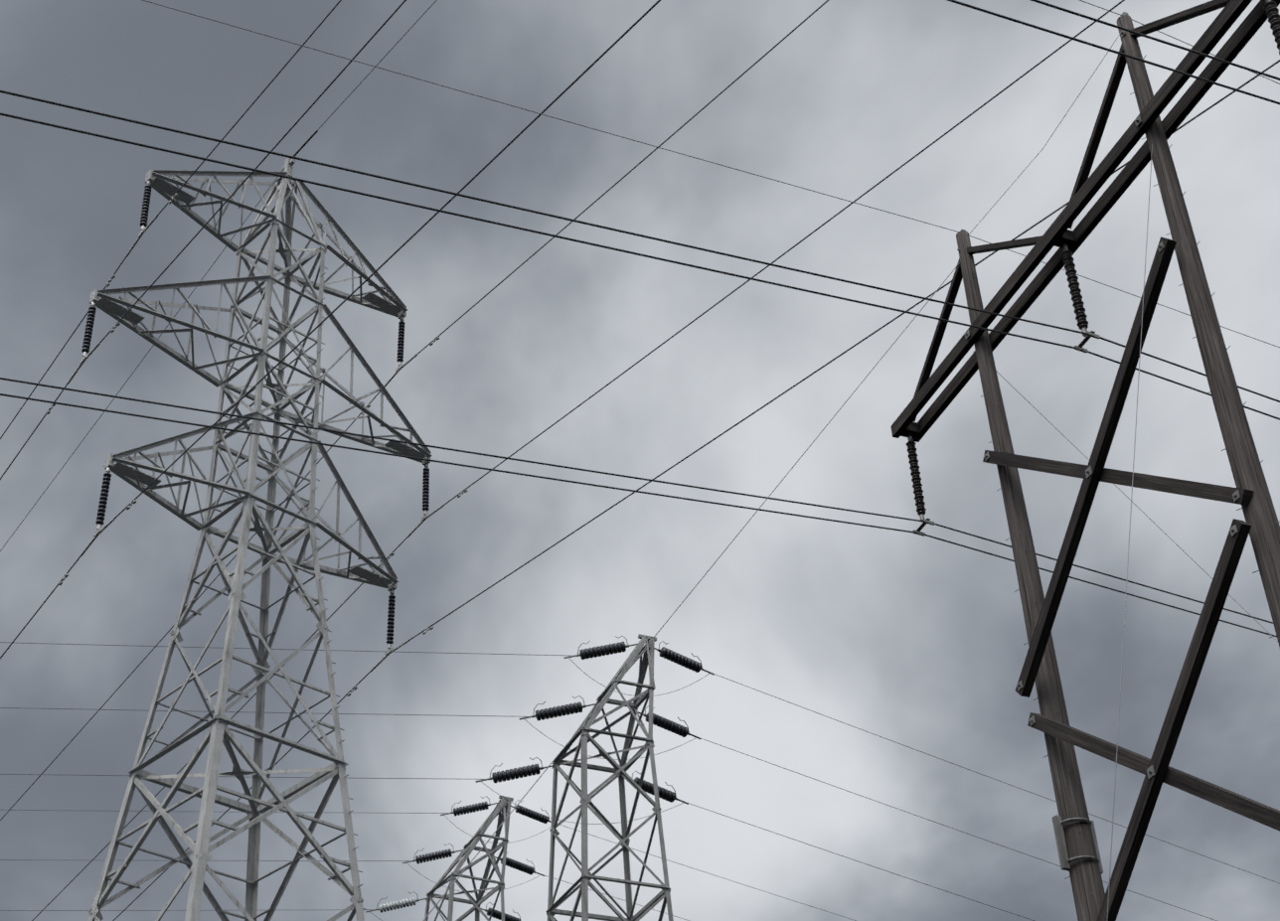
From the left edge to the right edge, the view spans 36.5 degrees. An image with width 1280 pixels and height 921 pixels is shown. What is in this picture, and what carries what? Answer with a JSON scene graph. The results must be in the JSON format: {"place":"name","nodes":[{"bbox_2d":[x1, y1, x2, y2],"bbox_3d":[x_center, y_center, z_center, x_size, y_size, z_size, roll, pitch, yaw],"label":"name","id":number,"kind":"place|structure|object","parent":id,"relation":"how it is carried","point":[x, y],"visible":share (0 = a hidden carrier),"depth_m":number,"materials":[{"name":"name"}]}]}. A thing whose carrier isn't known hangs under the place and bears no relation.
{"place":"outdoors","nodes":[
{"label":"outdoors","id":0,"kind":"place"},
{"bbox_2d":[0,0,1279,920],"label":"sky","id":1,"kind":"structure","parent":0,"point":[917,642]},
{"label":"ground","id":2,"kind":"structure","parent":0,"visible":0},
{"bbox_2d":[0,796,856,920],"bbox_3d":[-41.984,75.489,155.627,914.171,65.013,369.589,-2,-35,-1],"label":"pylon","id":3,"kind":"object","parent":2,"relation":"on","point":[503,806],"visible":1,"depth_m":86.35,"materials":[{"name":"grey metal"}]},
{"bbox_2d":[0,634,1279,920],"bbox_3d":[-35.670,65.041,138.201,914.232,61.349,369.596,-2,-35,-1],"label":"pylon","id":4,"kind":"object","parent":2,"relation":"on","point":[640,785],"visible":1,"depth_m":66.71,"materials":[{"name":"grey metal"}]},
{"bbox_2d":[0,0,1279,920],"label":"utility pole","id":5,"kind":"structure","parent":2,"relation":"on","point":[1073,823],"depth_m":26.52,"materials":[{"name":"brown wood"}]},
{"bbox_2d":[0,0,1279,920],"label":"pylon","id":6,"kind":"object","parent":2,"relation":"on","point":[221,724],"visible":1,"depth_m":45.19,"materials":[{"name":"metal"}]}
]}

